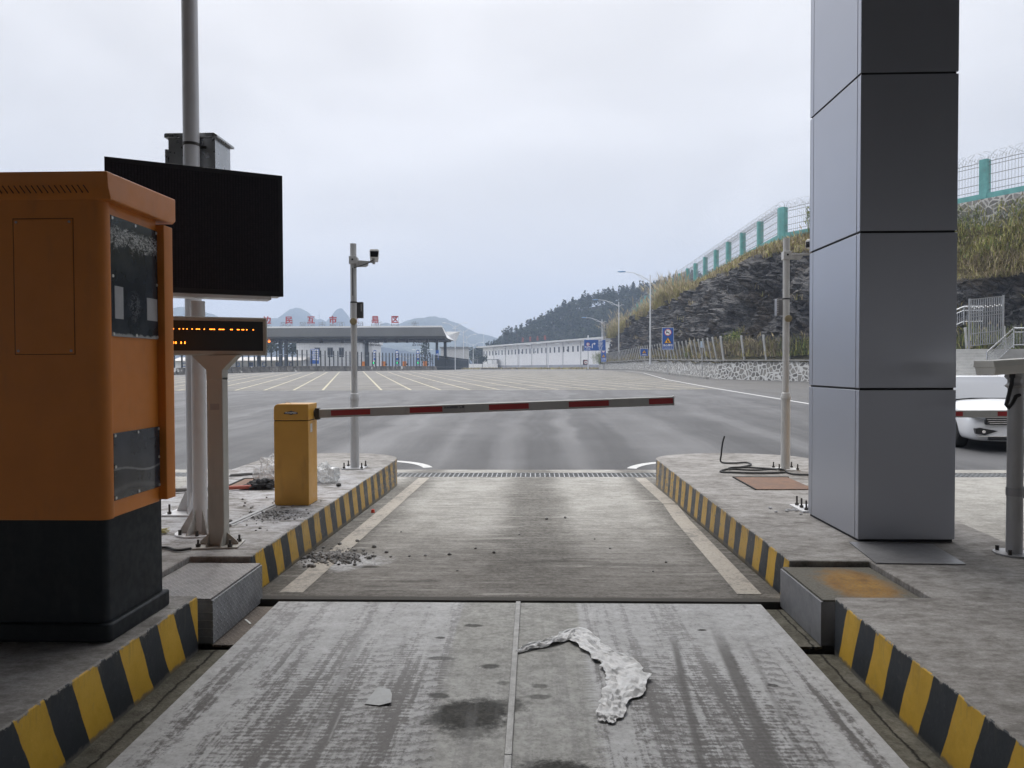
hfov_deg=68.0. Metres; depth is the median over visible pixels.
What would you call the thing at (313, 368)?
jersey barrier
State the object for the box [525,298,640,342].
hill
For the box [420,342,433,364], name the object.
tree
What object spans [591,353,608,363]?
bush
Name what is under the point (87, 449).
payment kiosk
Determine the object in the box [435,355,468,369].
picket fence
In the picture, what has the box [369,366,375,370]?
jersey barrier
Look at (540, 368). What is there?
verge grass
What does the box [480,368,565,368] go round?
wall
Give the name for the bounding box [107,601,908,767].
weighbridge deck
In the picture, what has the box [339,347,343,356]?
window
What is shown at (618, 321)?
street lamp
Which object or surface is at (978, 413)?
barrier gate
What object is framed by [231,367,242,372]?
jersey barrier
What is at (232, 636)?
gap plate
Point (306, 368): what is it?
jersey barrier
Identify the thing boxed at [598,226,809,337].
plume grass
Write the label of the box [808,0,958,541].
clad column
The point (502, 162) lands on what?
sky
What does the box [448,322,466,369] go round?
street lamp
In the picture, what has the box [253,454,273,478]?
plastic bag
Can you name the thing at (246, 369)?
jersey barrier
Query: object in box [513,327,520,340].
tree
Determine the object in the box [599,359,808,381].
stone retaining wall
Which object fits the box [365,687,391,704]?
paper scrap
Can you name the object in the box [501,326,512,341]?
tree
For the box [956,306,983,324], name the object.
railing
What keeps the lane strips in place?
on the lane pavement
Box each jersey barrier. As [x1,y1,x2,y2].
[176,368,184,374]
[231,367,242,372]
[242,367,251,372]
[251,367,260,372]
[260,366,269,371]
[269,366,278,371]
[278,366,286,371]
[286,366,295,371]
[295,366,303,371]
[303,366,309,371]
[310,366,317,370]
[317,366,325,370]
[325,366,331,370]
[331,366,338,370]
[338,366,344,370]
[344,366,350,370]
[357,366,363,370]
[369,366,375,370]
[380,366,386,370]
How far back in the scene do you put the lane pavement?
6.71 m
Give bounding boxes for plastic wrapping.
[516,627,651,722]
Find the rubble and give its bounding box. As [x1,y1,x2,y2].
[296,546,387,567]
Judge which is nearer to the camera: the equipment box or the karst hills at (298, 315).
the equipment box
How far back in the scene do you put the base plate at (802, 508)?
6.80 m
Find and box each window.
[327,347,332,356]
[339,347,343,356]
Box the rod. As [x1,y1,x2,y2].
[175,485,254,491]
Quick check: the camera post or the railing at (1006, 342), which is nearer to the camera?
the camera post
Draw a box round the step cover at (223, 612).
[162,563,261,643]
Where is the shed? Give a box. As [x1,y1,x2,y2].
[175,357,309,367]
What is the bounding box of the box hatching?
[174,371,702,390]
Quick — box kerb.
[586,369,708,378]
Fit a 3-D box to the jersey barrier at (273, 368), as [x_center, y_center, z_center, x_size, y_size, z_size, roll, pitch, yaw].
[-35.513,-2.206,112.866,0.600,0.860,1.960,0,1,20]
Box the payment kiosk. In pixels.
[0,171,175,641]
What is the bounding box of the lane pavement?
[175,470,1023,613]
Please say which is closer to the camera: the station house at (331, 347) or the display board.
the display board
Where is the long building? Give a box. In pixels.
[476,335,611,367]
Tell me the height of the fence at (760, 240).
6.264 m
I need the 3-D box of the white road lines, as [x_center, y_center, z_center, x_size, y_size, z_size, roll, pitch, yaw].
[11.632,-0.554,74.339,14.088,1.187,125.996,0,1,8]
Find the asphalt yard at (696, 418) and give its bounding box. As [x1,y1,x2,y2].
[174,369,1006,469]
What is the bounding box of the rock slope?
[605,224,1023,363]
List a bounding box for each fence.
[174,349,432,367]
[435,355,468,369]
[598,326,1005,361]
[630,202,780,315]
[780,143,1023,240]
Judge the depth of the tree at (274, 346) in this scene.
240.85 m
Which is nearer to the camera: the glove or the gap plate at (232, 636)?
the gap plate at (232, 636)
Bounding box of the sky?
[0,0,1023,337]
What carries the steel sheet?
on the traffic island at (936, 668)
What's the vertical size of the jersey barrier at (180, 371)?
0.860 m
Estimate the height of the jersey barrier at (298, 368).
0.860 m
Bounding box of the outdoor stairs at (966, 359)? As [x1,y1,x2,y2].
[956,349,1023,374]
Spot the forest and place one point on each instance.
(541, 323)
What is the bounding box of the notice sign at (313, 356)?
[310,349,318,363]
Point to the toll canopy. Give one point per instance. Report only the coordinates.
(285, 334)
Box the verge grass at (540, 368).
[461,367,598,368]
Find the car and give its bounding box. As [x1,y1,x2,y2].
[953,375,1006,446]
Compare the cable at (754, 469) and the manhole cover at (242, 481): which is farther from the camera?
the cable at (754, 469)
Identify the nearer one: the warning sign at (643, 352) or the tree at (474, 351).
the warning sign at (643, 352)
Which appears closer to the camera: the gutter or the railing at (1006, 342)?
the gutter
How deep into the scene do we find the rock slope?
66.49 m
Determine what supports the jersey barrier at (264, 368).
on the asphalt yard at (696, 418)
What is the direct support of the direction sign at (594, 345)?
on the asphalt yard at (696, 418)
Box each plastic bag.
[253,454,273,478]
[317,461,340,483]
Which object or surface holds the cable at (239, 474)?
on the traffic island at (63, 704)
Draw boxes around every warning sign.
[601,351,605,368]
[640,349,647,355]
[662,328,673,374]
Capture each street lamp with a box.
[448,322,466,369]
[453,328,473,358]
[593,299,620,356]
[617,271,653,364]
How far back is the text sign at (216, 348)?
5.43 m
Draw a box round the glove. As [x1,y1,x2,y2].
[244,478,274,489]
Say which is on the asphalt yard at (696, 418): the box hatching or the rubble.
the box hatching
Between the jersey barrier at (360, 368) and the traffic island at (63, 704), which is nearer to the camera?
the traffic island at (63, 704)
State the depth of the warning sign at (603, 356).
167.40 m
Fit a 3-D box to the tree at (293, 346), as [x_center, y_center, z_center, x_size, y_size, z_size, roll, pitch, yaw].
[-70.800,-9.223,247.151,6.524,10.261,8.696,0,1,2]
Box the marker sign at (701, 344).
[700,341,702,375]
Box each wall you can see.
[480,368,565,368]
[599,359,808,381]
[957,191,1023,228]
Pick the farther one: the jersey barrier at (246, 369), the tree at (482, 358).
the tree at (482, 358)
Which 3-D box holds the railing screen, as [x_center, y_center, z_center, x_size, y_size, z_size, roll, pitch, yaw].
[26.390,-3.457,42.223,2.172,3.000,0.132,0,1,-8]
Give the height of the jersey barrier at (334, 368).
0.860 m
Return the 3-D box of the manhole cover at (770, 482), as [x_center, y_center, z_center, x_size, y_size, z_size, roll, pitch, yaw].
[2.852,1.081,8.312,0.640,0.010,0.895,0,1,2]
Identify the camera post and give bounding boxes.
[973,358,1023,558]
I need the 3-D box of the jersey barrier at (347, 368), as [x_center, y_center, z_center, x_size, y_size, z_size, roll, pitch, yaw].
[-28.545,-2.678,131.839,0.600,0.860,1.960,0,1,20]
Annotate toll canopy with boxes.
[257,316,459,366]
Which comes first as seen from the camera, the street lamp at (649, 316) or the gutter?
the gutter
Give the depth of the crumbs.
6.60 m
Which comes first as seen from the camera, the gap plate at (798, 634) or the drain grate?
the gap plate at (798, 634)
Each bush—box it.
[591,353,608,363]
[715,329,746,348]
[798,202,809,232]
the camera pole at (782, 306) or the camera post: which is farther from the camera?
the camera pole at (782, 306)
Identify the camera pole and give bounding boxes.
[341,243,378,469]
[771,238,811,470]
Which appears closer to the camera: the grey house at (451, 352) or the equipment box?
the equipment box
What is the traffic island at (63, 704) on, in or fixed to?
on the pit floor
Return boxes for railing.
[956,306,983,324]
[986,327,1023,359]
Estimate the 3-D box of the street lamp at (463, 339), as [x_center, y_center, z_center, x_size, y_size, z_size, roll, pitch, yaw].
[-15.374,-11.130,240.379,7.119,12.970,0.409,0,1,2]
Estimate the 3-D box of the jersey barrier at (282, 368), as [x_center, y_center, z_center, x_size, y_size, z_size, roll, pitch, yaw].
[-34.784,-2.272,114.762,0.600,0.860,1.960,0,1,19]
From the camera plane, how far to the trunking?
6.54 m
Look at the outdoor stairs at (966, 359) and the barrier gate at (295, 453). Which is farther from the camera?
the outdoor stairs at (966, 359)
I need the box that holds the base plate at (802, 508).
[790,496,807,512]
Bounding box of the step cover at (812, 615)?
[780,567,919,645]
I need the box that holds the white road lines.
[397,371,808,468]
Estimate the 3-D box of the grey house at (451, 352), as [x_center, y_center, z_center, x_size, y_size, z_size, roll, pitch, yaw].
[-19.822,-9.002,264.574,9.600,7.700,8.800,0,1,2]
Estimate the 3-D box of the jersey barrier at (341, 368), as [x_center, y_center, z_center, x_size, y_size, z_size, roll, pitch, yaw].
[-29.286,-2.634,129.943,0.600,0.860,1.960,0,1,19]
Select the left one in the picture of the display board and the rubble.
the display board
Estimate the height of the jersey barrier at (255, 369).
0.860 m
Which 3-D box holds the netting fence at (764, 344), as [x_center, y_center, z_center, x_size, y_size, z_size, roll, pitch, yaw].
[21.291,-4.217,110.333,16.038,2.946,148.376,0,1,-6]
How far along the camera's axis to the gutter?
3.51 m
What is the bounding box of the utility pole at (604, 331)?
[599,322,608,341]
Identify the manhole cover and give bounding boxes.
[229,478,270,485]
[732,476,808,489]
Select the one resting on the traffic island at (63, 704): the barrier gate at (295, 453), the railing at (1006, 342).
the barrier gate at (295, 453)
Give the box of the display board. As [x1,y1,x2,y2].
[104,156,282,538]
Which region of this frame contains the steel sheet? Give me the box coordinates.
[849,541,965,564]
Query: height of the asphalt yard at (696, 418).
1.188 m
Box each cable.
[162,546,191,551]
[229,471,273,476]
[719,436,808,475]
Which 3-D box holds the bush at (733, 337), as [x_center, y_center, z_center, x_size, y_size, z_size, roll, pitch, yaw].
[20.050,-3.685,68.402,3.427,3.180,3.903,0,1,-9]
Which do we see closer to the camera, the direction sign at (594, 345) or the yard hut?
the direction sign at (594, 345)
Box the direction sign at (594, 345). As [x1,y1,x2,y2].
[584,335,605,368]
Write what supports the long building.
on the ground
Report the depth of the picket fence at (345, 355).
130.79 m
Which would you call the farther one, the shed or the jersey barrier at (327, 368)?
the shed
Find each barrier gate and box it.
[274,396,674,505]
[956,410,1006,417]
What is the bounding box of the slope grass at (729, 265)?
[610,193,1023,353]
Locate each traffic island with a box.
[0,453,396,767]
[656,453,1023,767]
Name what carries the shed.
on the asphalt yard at (696, 418)
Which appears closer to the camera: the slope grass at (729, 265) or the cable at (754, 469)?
the cable at (754, 469)
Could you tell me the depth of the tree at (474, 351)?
351.19 m
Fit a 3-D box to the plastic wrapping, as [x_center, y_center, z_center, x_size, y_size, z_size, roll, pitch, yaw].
[0.411,1.466,3.931,0.534,0.044,1.078,-1,1,-26]
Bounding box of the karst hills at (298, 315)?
[173,307,497,365]
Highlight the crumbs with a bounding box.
[240,500,321,528]
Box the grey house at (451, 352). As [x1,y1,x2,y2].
[440,347,469,358]
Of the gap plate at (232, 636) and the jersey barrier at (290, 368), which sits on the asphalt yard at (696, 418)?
the jersey barrier at (290, 368)
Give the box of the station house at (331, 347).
[296,343,382,365]
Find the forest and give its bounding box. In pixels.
[469,269,699,363]
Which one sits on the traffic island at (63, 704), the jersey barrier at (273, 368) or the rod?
the rod
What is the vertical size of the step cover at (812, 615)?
0.260 m
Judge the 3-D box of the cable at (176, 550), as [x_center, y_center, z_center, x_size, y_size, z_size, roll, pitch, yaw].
[-2.599,1.154,5.397,0.693,0.031,0.148,0,1,20]
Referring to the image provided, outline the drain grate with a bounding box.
[175,473,1005,476]
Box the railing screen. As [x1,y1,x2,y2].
[968,295,1004,348]
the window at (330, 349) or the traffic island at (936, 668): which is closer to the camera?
the traffic island at (936, 668)
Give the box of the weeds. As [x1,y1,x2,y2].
[599,319,1023,361]
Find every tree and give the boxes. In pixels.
[267,343,282,356]
[282,343,296,356]
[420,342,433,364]
[469,345,482,362]
[477,354,486,367]
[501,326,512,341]
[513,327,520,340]
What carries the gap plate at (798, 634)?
on the weighbridge deck
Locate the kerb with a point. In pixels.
(694, 376)
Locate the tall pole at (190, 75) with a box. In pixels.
[161,0,207,516]
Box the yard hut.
[469,359,498,368]
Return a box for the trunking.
[229,504,275,526]
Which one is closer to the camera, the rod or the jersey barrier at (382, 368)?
the rod
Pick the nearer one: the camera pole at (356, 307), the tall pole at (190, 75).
the tall pole at (190, 75)
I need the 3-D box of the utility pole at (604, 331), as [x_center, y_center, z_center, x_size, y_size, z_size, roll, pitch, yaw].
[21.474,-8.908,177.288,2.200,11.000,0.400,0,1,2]
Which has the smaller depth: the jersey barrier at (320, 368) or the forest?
the jersey barrier at (320, 368)
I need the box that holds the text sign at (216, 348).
[173,316,266,549]
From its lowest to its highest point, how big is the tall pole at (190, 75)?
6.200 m
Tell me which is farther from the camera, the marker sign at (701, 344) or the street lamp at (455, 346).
the street lamp at (455, 346)
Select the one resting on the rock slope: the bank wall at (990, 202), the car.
the bank wall at (990, 202)
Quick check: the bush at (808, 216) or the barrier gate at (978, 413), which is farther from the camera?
the bush at (808, 216)
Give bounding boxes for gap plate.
[212,607,272,647]
[766,610,821,648]
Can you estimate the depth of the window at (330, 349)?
207.35 m
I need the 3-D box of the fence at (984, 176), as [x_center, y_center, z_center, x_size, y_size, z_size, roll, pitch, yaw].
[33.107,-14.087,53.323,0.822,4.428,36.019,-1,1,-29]
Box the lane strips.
[280,478,760,593]
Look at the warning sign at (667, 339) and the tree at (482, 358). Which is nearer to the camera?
the warning sign at (667, 339)
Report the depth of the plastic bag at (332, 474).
8.45 m
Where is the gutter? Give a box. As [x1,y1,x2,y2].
[65,650,948,767]
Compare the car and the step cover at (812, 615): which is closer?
the step cover at (812, 615)
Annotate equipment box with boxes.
[164,132,233,169]
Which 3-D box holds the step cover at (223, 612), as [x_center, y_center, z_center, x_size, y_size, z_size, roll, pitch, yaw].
[-1.954,1.352,4.756,0.502,0.260,0.790,0,1,2]
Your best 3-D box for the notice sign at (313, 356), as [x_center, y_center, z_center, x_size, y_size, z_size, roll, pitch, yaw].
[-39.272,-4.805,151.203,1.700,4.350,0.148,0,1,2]
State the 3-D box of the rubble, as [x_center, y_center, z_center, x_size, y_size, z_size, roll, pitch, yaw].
[-1.399,1.419,6.317,0.681,0.070,0.746,0,1,2]
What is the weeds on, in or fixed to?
on the rock slope
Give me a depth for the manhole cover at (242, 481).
8.50 m

